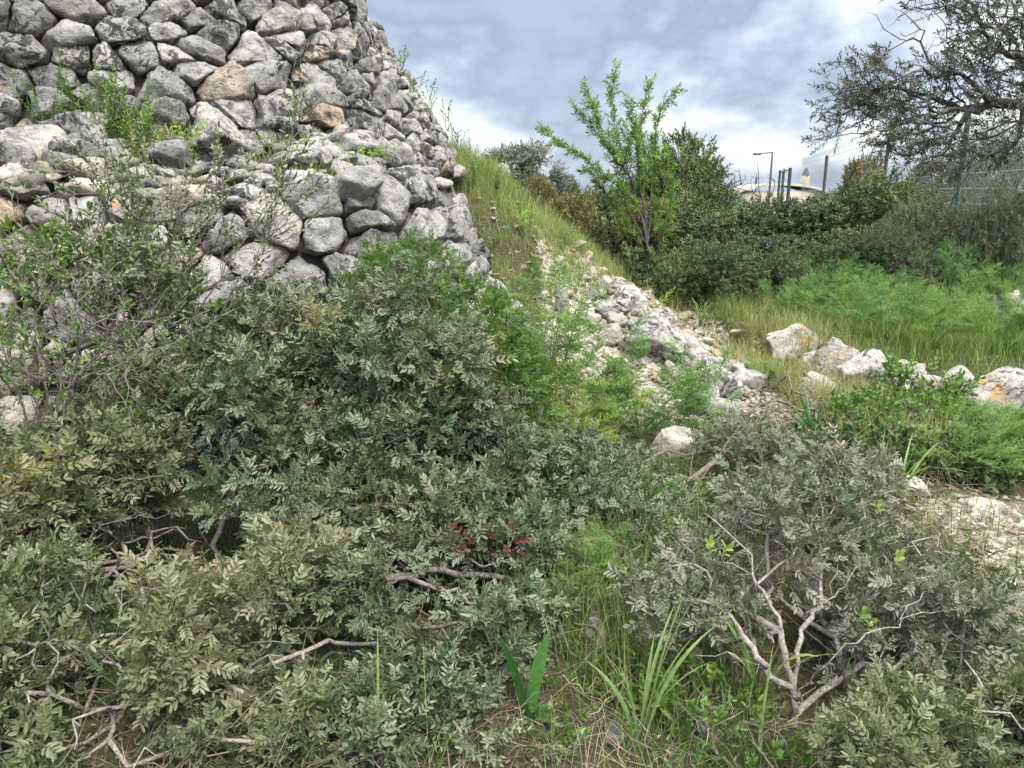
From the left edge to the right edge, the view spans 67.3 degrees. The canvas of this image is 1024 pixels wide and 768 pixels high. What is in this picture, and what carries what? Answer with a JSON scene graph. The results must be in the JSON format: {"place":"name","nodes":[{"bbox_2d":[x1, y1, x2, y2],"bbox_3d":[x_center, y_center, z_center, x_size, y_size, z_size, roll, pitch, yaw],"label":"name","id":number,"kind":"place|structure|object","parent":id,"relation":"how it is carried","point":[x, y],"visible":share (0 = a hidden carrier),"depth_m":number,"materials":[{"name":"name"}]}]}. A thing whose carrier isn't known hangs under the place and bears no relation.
{"place":"outdoors","nodes":[
{"label":"outdoors","id":0,"kind":"place"},
{"bbox_2d":[0,161,1023,767],"bbox_3d":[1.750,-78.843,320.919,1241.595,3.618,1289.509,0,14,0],"label":"ground","id":1,"kind":"structure","parent":0,"point":[650,365],"depth_m":2.94,"materials":[{"name":"soil"}]},
{"bbox_2d":[0,185,215,481],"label":"twiggy shrub","id":2,"kind":"object","parent":1,"relation":"on","point":[32,393],"visible":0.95,"depth_m":2.92,"materials":[{"name":"grey plant"}]},
{"bbox_2d":[9,509,206,617],"bbox_3d":[-1.538,0.727,2.803,0.745,0.500,0.491,0,14,0],"label":"dead brush","id":3,"kind":"object","parent":1,"relation":"on","point":[110,571],"visible":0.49,"depth_m":2.88,"materials":[{"name":"grey plant"}]},
{"bbox_2d":[0,333,225,577],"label":"lentisk shrub","id":4,"kind":"object","parent":1,"relation":"on","point":[105,461],"visible":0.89,"depth_m":2.88,"materials":[{"name":"green plant"}]},
{"bbox_2d":[0,201,231,467],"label":"buckthorn bush","id":5,"kind":"object","parent":1,"relation":"on","point":[7,263],"visible":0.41,"depth_m":3.42,"materials":[{"name":"green plant"}]},
{"bbox_2d":[0,78,354,533],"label":"wild olive shrub","id":6,"kind":"object","parent":1,"relation":"on","point":[124,244],"visible":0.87,"depth_m":3.23,"materials":[{"name":"green plant"}]},
{"bbox_2d":[0,504,455,767],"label":"lentisk shrub","id":7,"kind":"object","parent":1,"relation":"on","point":[161,673],"visible":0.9,"depth_m":2.29,"materials":[{"name":"green plant"}]},
{"bbox_2d":[0,0,557,493],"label":"dry stone tower","id":8,"kind":"structure","parent":1,"relation":"on","point":[236,64],"depth_m":4.97,"materials":[{"name":"grey stone"}]},
{"bbox_2d":[4,51,102,124],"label":"ledge weed","id":9,"kind":"object","parent":8,"relation":"on","point":[61,106],"visible":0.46,"depth_m":4.82,"materials":[{"name":"green plant"}]},
{"bbox_2d":[63,54,133,138],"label":"ledge weed","id":10,"kind":"object","parent":8,"relation":"on","point":[111,114],"visible":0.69,"depth_m":4.80,"materials":[{"name":"green plant"}]},
{"bbox_2d":[90,74,168,155],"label":"ledge weed","id":11,"kind":"object","parent":8,"relation":"on","point":[151,113],"visible":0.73,"depth_m":4.81,"materials":[{"name":"green plant"}]},
{"bbox_2d":[0,119,442,209],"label":"ledge grass","id":12,"kind":"structure","parent":8,"relation":"on","point":[276,170],"depth_m":4.83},
{"bbox_2d":[62,260,594,686],"bbox_3d":[-0.727,0.211,3.326,2.446,1.395,1.794,6,15,24],"label":"lentisk shrub","id":13,"kind":"object","parent":1,"relation":"on","point":[424,391],"visible":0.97,"depth_m":3.05,"materials":[{"name":"green plant"}]},
{"bbox_2d":[268,629,513,767],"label":"shrub","id":14,"kind":"object","parent":1,"relation":"on","point":[377,719],"visible":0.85,"depth_m":2.27,"materials":[{"name":"green plant"}]},
{"bbox_2d":[403,682,485,767],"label":"ground herb","id":15,"kind":"object","parent":1,"relation":"on","point":[459,728],"visible":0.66,"depth_m":2.22,"materials":[{"name":"green plant"}]},
{"bbox_2d":[332,225,565,475],"bbox_3d":[-0.345,-0.141,4.348,1.348,1.482,0.866,2,14,10],"label":"plant","id":16,"kind":"object","parent":1,"relation":"on","point":[522,369],"visible":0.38,"depth_m":4.23,"materials":[{"name":"green plant"}]},
{"bbox_2d":[453,710,532,767],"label":"ground herb","id":17,"kind":"object","parent":1,"relation":"on","point":[490,737],"visible":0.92,"depth_m":2.19,"materials":[{"name":"green plant"}]},
{"bbox_2d":[0,417,1023,767],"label":"leaf litter","id":18,"kind":"object","parent":1,"relation":"on","point":[950,477],"visible":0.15,"depth_m":2.56,"materials":[{"name":"plant"}]},
{"bbox_2d":[0,403,1023,767],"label":"undergrowth","id":19,"kind":"object","parent":1,"relation":"on","point":[348,649],"visible":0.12,"depth_m":2.64,"materials":[{"name":"leaf"},{"name":"bark"}]},
{"bbox_2d":[500,628,550,728],"bbox_3d":[0.040,0.896,2.312,0.152,0.333,0.048,0,14,0],"label":"sea squill","id":20,"kind":"object","parent":1,"relation":"on","point":[537,672],"visible":0.88,"depth_m":2.32,"materials":[{"name":"green plant"}]},
{"bbox_2d":[482,137,575,197],"bbox_3d":[0.129,-4.926,19.346,2.997,2.469,1.550,0,14,0],"label":"olive tree","id":21,"kind":"object","parent":1,"relation":"on","point":[524,158],"visible":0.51,"depth_m":18.92,"materials":[{"name":"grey plant"}]},
{"bbox_2d":[61,613,1011,767],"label":"dead grass","id":22,"kind":"structure","parent":1,"relation":"on","point":[536,744],"depth_m":2.28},
{"bbox_2d":[496,296,583,418],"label":"fennel plant","id":23,"kind":"object","parent":1,"relation":"on","point":[541,305],"visible":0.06,"depth_m":5.09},
{"bbox_2d":[523,166,557,212],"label":"evergreen bush","id":24,"kind":"object","parent":1,"relation":"on","point":[543,184],"visible":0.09,"depth_m":12.87,"materials":[{"name":"green plant"}]},
{"bbox_2d":[445,133,637,319],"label":"weedy grass","id":25,"kind":"structure","parent":1,"relation":"on","point":[540,216],"depth_m":7.84,"materials":[{"name":"plant"}]},
{"bbox_2d":[502,713,581,767],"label":"ground herb","id":26,"kind":"object","parent":1,"relation":"on","point":[547,749],"visible":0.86,"depth_m":2.21,"materials":[{"name":"green plant"}]},
{"bbox_2d":[488,257,606,428],"bbox_3d":[0.194,-0.171,4.791,0.941,1.265,0.964,10,17,35],"label":"fennel plant","id":27,"kind":"object","parent":1,"relation":"on","point":[570,344],"visible":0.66,"depth_m":4.72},
{"bbox_2d":[528,702,601,762],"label":"ground herb","id":28,"kind":"object","parent":1,"relation":"on","point":[586,730],"visible":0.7,"depth_m":2.29,"materials":[{"name":"green plant"}]},
{"bbox_2d":[541,183,622,264],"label":"evergreen bush","id":29,"kind":"object","parent":1,"relation":"on","point":[572,204],"visible":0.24,"depth_m":11.36,"materials":[{"name":"green plant"}]},
{"bbox_2d":[542,642,630,706],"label":"ground herb","id":30,"kind":"object","parent":1,"relation":"on","point":[592,694],"visible":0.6,"depth_m":2.51,"materials":[{"name":"green plant"}]},
{"bbox_2d":[522,362,654,442],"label":"fennel plant","id":31,"kind":"object","parent":1,"relation":"on","point":[583,411],"visible":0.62,"depth_m":4.73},
{"bbox_2d":[548,536,637,603],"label":"fennel plant","id":32,"kind":"object","parent":1,"relation":"on","point":[583,580],"visible":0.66,"depth_m":2.84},
{"bbox_2d":[559,521,630,574],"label":"fennel plant","id":33,"kind":"object","parent":1,"relation":"on","point":[591,548],"visible":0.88,"depth_m":2.89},
{"bbox_2d":[577,185,620,231],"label":"bush","id":34,"kind":"object","parent":1,"relation":"on","point":[602,207],"visible":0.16,"depth_m":23.18,"materials":[{"name":"green plant"}]},
{"bbox_2d":[550,535,659,683],"bbox_3d":[0.350,0.820,2.855,0.448,0.282,0.766,4,14,14],"label":"dead brush","id":35,"kind":"object","parent":1,"relation":"on","point":[595,615],"visible":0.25,"depth_m":2.70,"materials":[{"name":"brown plant"}]},
{"bbox_2d":[535,57,687,286],"bbox_3d":[1.286,-2.589,10.126,2.015,3.260,0.879,0,14,0],"label":"almond tree","id":36,"kind":"object","parent":1,"relation":"on","point":[613,151],"visible":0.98,"depth_m":9.98,"materials":[{"name":"green plant"}]},
{"bbox_2d":[526,416,703,613],"bbox_3d":[0.404,0.558,3.483,0.905,0.632,1.316,3,14,12],"label":"lentisk shrub","id":37,"kind":"object","parent":1,"relation":"on","point":[584,461],"visible":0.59,"depth_m":3.37,"materials":[{"name":"green plant"}]},
{"bbox_2d":[400,449,831,767],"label":"tall fine grass","id":38,"kind":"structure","parent":1,"relation":"on","point":[610,603],"depth_m":2.74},
{"bbox_2d":[610,284,651,316],"bbox_3d":[1.130,-0.779,7.339,0.400,0.354,0.261,0,14,0],"label":"rock","id":39,"kind":"object","parent":1,"relation":"on","point":[634,299],"visible":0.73,"depth_m":7.24,"materials":[{"name":"white stone"}]},
{"bbox_2d":[584,193,680,281],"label":"evergreen bush","id":40,"kind":"object","parent":1,"relation":"on","point":[617,234],"visible":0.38,"depth_m":10.83,"materials":[{"name":"green plant"}]},
{"bbox_2d":[546,306,735,438],"bbox_3d":[0.772,-0.047,4.911,1.267,0.853,0.846,4,15,15],"label":"fennel plant","id":41,"kind":"object","parent":1,"relation":"on","point":[613,367],"visible":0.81,"depth_m":4.93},
{"bbox_2d":[587,586,714,755],"bbox_3d":[0.392,0.846,2.272,0.391,0.560,0.137,-3,14,-12],"label":"asphodel tuft","id":42,"kind":"object","parent":1,"relation":"on","point":[648,682],"visible":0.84,"depth_m":2.26,"materials":[{"name":"green plant"}]},
{"bbox_2d":[626,254,675,287],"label":"evergreen bush","id":43,"kind":"object","parent":1,"relation":"on","point":[643,272],"visible":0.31,"depth_m":10.13,"materials":[{"name":"green plant"}]},
{"bbox_2d":[620,672,686,726],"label":"ground herb","id":44,"kind":"object","parent":1,"relation":"on","point":[661,706],"visible":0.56,"depth_m":2.37,"materials":[{"name":"green plant"}]},
{"bbox_2d":[619,315,688,361],"bbox_3d":[1.195,-0.356,6.443,0.597,0.428,0.437,0,14,0],"label":"rock","id":45,"kind":"object","parent":1,"relation":"on","point":[660,329],"visible":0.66,"depth_m":6.34,"materials":[{"name":"white stone"}]},
{"bbox_2d":[621,644,688,688],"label":"ground herb","id":46,"kind":"object","parent":1,"relation":"on","point":[632,649],"visible":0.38,"depth_m":2.54,"materials":[{"name":"green plant"}]},
{"bbox_2d":[603,121,737,240],"bbox_3d":[3.405,-4.146,16.458,2.409,2.686,3.024,-12,18,-39],"label":"evergreen tree","id":47,"kind":"object","parent":1,"relation":"on","point":[689,153],"visible":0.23,"depth_m":15.65,"materials":[{"name":"green plant"}]},
{"bbox_2d":[554,419,798,587],"bbox_3d":[0.749,0.509,3.978,1.196,0.536,2.023,12,18,39],"label":"lentisk shrub","id":48,"kind":"object","parent":1,"relation":"on","point":[655,471],"visible":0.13,"depth_m":3.78,"materials":[{"name":"green plant"}]},
{"bbox_2d":[650,425,703,457],"bbox_3d":[1.041,0.376,4.844,0.294,0.236,0.247,8,16,30],"label":"rock","id":49,"kind":"object","parent":1,"relation":"on","point":[670,437],"visible":0.67,"depth_m":4.76,"materials":[{"name":"stone"}]},
{"bbox_2d":[650,249,710,309],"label":"evergreen bush","id":50,"kind":"object","parent":1,"relation":"on","point":[671,279],"visible":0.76,"depth_m":8.42,"materials":[{"name":"green plant"}]},
{"bbox_2d":[620,368,743,431],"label":"fennel plant","id":51,"kind":"object","parent":1,"relation":"on","point":[665,424],"visible":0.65,"depth_m":5.02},
{"bbox_2d":[631,185,735,261],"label":"evergreen bush","id":52,"kind":"object","parent":1,"relation":"on","point":[694,226],"visible":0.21,"depth_m":11.30,"materials":[{"name":"green plant"}]},
{"bbox_2d":[685,334,713,366],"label":"rock","id":53,"kind":"object","parent":1,"relation":"on","point":[695,344],"visible":0.38,"depth_m":6.53,"materials":[{"name":"white stone"}]},
{"bbox_2d":[670,158,732,237],"bbox_3d":[3.815,-3.587,15.572,1.374,1.906,1.917,5,15,21],"label":"evergreen tree","id":54,"kind":"object","parent":1,"relation":"on","point":[712,191],"visible":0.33,"depth_m":15.06,"materials":[{"name":"green plant"}]},
{"bbox_2d":[667,236,745,274],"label":"evergreen bush","id":55,"kind":"object","parent":1,"relation":"on","point":[683,248],"visible":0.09,"depth_m":9.61,"materials":[{"name":"green plant"}]},
{"bbox_2d":[698,364,737,399],"bbox_3d":[1.597,0.024,5.947,0.252,0.355,0.261,-9,17,-33],"label":"rock","id":56,"kind":"object","parent":1,"relation":"on","point":[728,381],"visible":0.38,"depth_m":5.85,"materials":[{"name":"white stone"}]},
{"bbox_2d":[628,623,824,767],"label":"lentisk seedling","id":57,"kind":"object","parent":1,"relation":"on","point":[776,751],"visible":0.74,"depth_m":2.31,"materials":[{"name":"green plant"}]},
{"bbox_2d":[681,238,771,314],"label":"evergreen bush","id":58,"kind":"object","parent":1,"relation":"on","point":[717,263],"visible":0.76,"depth_m":8.13,"materials":[{"name":"green plant"}]},
{"bbox_2d":[461,158,1023,658],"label":"gravel","id":59,"kind":"structure","parent":1,"relation":"on","point":[745,388],"depth_m":6.09,"materials":[{"name":"stone"}]},
{"bbox_2d":[692,198,793,250],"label":"evergreen bush","id":60,"kind":"object","parent":1,"relation":"on","point":[749,214],"visible":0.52,"depth_m":10.62,"materials":[{"name":"green plant"}]},
{"bbox_2d":[733,368,768,392],"bbox_3d":[1.960,-0.010,6.320,0.297,0.232,0.203,-7,15,-25],"label":"rubble block","id":61,"kind":"object","parent":1,"relation":"on","point":[752,379],"depth_m":6.25,"materials":[{"name":"white stone"}]},
{"bbox_2d":[714,231,821,277],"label":"evergreen bush","id":62,"kind":"object","parent":1,"relation":"on","point":[769,245],"visible":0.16,"depth_m":9.66,"materials":[{"name":"green plant"}]},
{"bbox_2d":[700,591,835,717],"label":"asphodel tuft","id":63,"kind":"object","parent":1,"relation":"on","point":[747,657],"visible":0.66,"depth_m":2.41,"materials":[{"name":"green plant"}]},
{"bbox_2d":[726,243,815,311],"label":"evergreen bush","id":64,"kind":"object","parent":1,"relation":"on","point":[780,265],"visible":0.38,"depth_m":8.32,"materials":[{"name":"green plant"}]},
{"bbox_2d":[733,168,825,221],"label":"vaulted house","id":65,"kind":"structure","parent":1,"relation":"on","point":[748,194],"depth_m":46.62,"materials":[{"name":"beige paint"}]},
{"bbox_2d":[686,406,897,530],"bbox_3d":[1.350,0.457,3.902,0.724,0.545,1.450,0,14,0],"label":"lentisk shrub","id":66,"kind":"object","parent":1,"relation":"on","point":[747,425],"visible":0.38,"depth_m":4.18,"materials":[{"name":"green plant"}]},
{"bbox_2d":[766,323,826,362],"bbox_3d":[2.646,-0.336,7.053,0.678,0.468,0.521,0,14,0],"label":"boulder","id":67,"kind":"object","parent":1,"relation":"on","point":[782,335],"visible":0.45,"depth_m":6.90,"materials":[{"name":"grey stone"}]},
{"bbox_2d":[735,189,866,261],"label":"evergreen bush","id":68,"kind":"object","parent":1,"relation":"on","point":[795,219],"visible":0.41,"depth_m":10.75,"materials":[{"name":"green plant"}]},
{"bbox_2d":[758,266,846,318],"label":"fennel plant","id":69,"kind":"object","parent":1,"relation":"on","point":[781,300],"visible":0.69,"depth_m":7.75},
{"bbox_2d":[603,423,1023,726],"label":"lentisk shrub","id":70,"kind":"object","parent":1,"relation":"on","point":[814,537],"visible":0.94,"depth_m":2.56,"materials":[{"name":"green plant"}]},
{"bbox_2d":[784,242,852,304],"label":"evergreen bush","id":71,"kind":"object","parent":1,"relation":"on","point":[814,259],"visible":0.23,"depth_m":8.75,"materials":[{"name":"green plant"}]},
{"bbox_2d":[637,276,1023,413],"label":"dry grass","id":72,"kind":"structure","parent":1,"relation":"on","point":[858,346],"depth_m":6.48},
{"bbox_2d":[782,257,880,327],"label":"fennel plant","id":73,"kind":"object","parent":1,"relation":"on","point":[825,290],"visible":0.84,"depth_m":7.31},
{"bbox_2d":[807,337,859,374],"bbox_3d":[2.793,-0.151,6.621,0.576,0.545,0.471,0,14,0],"label":"boulder","id":74,"kind":"object","parent":1,"relation":"on","point":[831,347],"visible":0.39,"depth_m":6.47,"materials":[{"name":"beige stone"}]},
{"bbox_2d":[666,281,1003,469],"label":"gully grass","id":75,"kind":"structure","parent":1,"relation":"on","point":[796,376],"depth_m":6.68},
{"bbox_2d":[803,223,870,281],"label":"evergreen bush","id":76,"kind":"object","parent":1,"relation":"on","point":[828,238],"visible":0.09,"depth_m":9.86,"materials":[{"name":"green plant"}]},
{"bbox_2d":[746,362,941,433],"bbox_3d":[2.323,0.147,5.517,1.483,0.431,1.152,0,14,0],"label":"dead brush","id":77,"kind":"object","parent":1,"relation":"on","point":[812,411],"visible":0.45,"depth_m":5.47,"materials":[{"name":"grey plant"}]},
{"bbox_2d":[787,163,918,250],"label":"evergreen bush","id":78,"kind":"object","parent":1,"relation":"on","point":[856,196],"visible":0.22,"depth_m":10.61,"materials":[{"name":"green plant"}]},
{"bbox_2d":[806,252,906,311],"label":"fennel plant","id":79,"kind":"object","parent":1,"relation":"on","point":[858,266],"visible":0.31,"depth_m":8.15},
{"bbox_2d":[824,234,901,297],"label":"evergreen bush","id":80,"kind":"object","parent":1,"relation":"on","point":[865,257],"visible":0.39,"depth_m":8.81,"materials":[{"name":"green plant"}]},
{"bbox_2d":[841,349,887,390],"bbox_3d":[2.933,-0.068,6.285,0.491,0.442,0.349,0,14,0],"label":"boulder","id":81,"kind":"object","parent":1,"relation":"on","point":[871,359],"visible":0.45,"depth_m":6.17,"materials":[{"name":"white stone"}]},
{"bbox_2d":[836,150,896,230],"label":"evergreen bush","id":82,"kind":"object","parent":1,"relation":"on","point":[855,167],"visible":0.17,"depth_m":18.53,"materials":[{"name":"green plant"}]},
{"bbox_2d":[740,107,1023,289],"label":"wire fence","id":83,"kind":"object","parent":1,"relation":"on","point":[885,167],"visible":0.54,"depth_m":12.97,"materials":[{"name":"metal"}]},
{"bbox_2d":[841,264,926,318],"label":"fennel plant","id":84,"kind":"object","parent":1,"relation":"on","point":[887,286],"visible":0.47,"depth_m":7.60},
{"bbox_2d":[823,270,944,337],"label":"fennel plant","id":85,"kind":"object","parent":1,"relation":"on","point":[868,300],"visible":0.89,"depth_m":6.83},
{"bbox_2d":[853,212,918,281],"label":"olive sucker bush","id":86,"kind":"object","parent":1,"relation":"on","point":[885,224],"visible":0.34,"depth_m":9.06,"materials":[{"name":"green plant"}]},
{"bbox_2d":[778,407,1023,493],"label":"bramble bush","id":87,"kind":"object","parent":1,"relation":"on","point":[973,468],"visible":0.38,"depth_m":4.50,"materials":[{"name":"green plant"}]},
{"bbox_2d":[812,350,997,435],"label":"bramble bush","id":88,"kind":"object","parent":1,"relation":"on","point":[892,366],"visible":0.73,"depth_m":5.29,"materials":[{"name":"green plant"}]},
{"bbox_2d":[872,176,945,245],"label":"evergreen bush","id":89,"kind":"object","parent":1,"relation":"on","point":[915,187],"visible":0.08,"depth_m":10.26,"materials":[{"name":"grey plant"}]},
{"bbox_2d":[874,233,946,294],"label":"evergreen bush","id":90,"kind":"object","parent":1,"relation":"on","point":[922,266],"visible":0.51,"depth_m":8.62,"materials":[{"name":"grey plant"}]},
{"bbox_2d":[801,0,1023,204],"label":"olive tree","id":91,"kind":"object","parent":1,"relation":"on","point":[869,103],"visible":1,"depth_m":7.64,"materials":[{"name":"green plant"}]},
{"bbox_2d":[803,555,1023,767],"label":"lentisk shrub","id":92,"kind":"object","parent":1,"relation":"on","point":[885,722],"visible":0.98,"depth_m":2.01,"materials":[{"name":"green plant"}]},
{"bbox_2d":[883,435,947,509],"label":"asphodel tuft","id":93,"kind":"object","parent":1,"relation":"on","point":[912,474],"visible":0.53,"depth_m":3.91,"materials":[{"name":"green plant"}]},
{"bbox_2d":[885,242,969,295],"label":"olive sucker bush","id":94,"kind":"object","parent":1,"relation":"on","point":[937,253],"visible":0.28,"depth_m":8.73,"materials":[{"name":"green plant"}]},
{"bbox_2d":[900,274,986,344],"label":"fennel plant","id":95,"kind":"object","parent":1,"relation":"on","point":[928,315],"visible":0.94,"depth_m":6.41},
{"bbox_2d":[889,237,1002,298],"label":"fennel plant","id":96,"kind":"object","parent":1,"relation":"on","point":[950,271],"visible":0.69,"depth_m":8.49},
{"bbox_2d":[879,178,1023,290],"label":"olive sucker bush","id":97,"kind":"object","parent":1,"relation":"on","point":[925,224],"visible":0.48,"depth_m":9.30,"materials":[{"name":"green plant"}]},
{"bbox_2d":[909,381,1023,479],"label":"fennel plant","id":98,"kind":"object","parent":1,"relation":"on","point":[965,434],"visible":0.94,"depth_m":4.32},
{"bbox_2d":[942,113,1023,239],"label":"evergreen tree","id":99,"kind":"object","parent":1,"relation":"on","point":[966,184],"visible":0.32,"depth_m":13.87,"materials":[{"name":"green plant"}]},
{"bbox_2d":[958,496,1011,521],"bbox_3d":[2.446,0.661,3.984,0.296,0.132,0.253,0,14,0],"label":"rock","id":100,"kind":"object","parent":1,"relation":"on","point":[983,501],"visible":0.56,"depth_m":3.93,"materials":[{"name":"stone"}]},
{"bbox_2d":[948,281,1023,349],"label":"fennel plant","id":101,"kind":"object","parent":1,"relation":"on","point":[1015,316],"visible":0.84,"depth_m":6.34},
{"bbox_2d":[948,258,1023,312],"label":"fennel plant","id":102,"kind":"object","parent":1,"relation":"on","point":[984,278],"visible":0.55,"depth_m":7.67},
{"bbox_2d":[961,173,1023,291],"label":"olive sucker bush","id":103,"kind":"object","parent":1,"relation":"on","point":[1008,212],"visible":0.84,"depth_m":8.77,"materials":[{"name":"green plant"}]},
{"bbox_2d":[964,366,1023,417],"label":"boulder","id":104,"kind":"object","parent":1,"relation":"on","point":[1009,380],"visible":0.48,"depth_m":5.59,"materials":[{"name":"grey stone"}]},
{"bbox_2d":[967,396,1023,470],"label":"shrub","id":105,"kind":"object","parent":1,"relation":"on","point":[997,442],"visible":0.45,"depth_m":4.47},
{"bbox_2d":[969,243,1023,292],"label":"fennel plant","id":106,"kind":"object","parent":1,"relation":"on","point":[1005,268],"visible":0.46,"depth_m":8.70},
{"bbox_2d":[366,0,1023,193],"label":"sky","id":107,"kind":"structure","parent":0,"point":[504,66],"materials":[{"name":"grey"}]},
{"bbox_2d":[653,241,1023,375],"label":"grass","id":108,"kind":"structure","parent":0,"point":[901,331],"depth_m":6.77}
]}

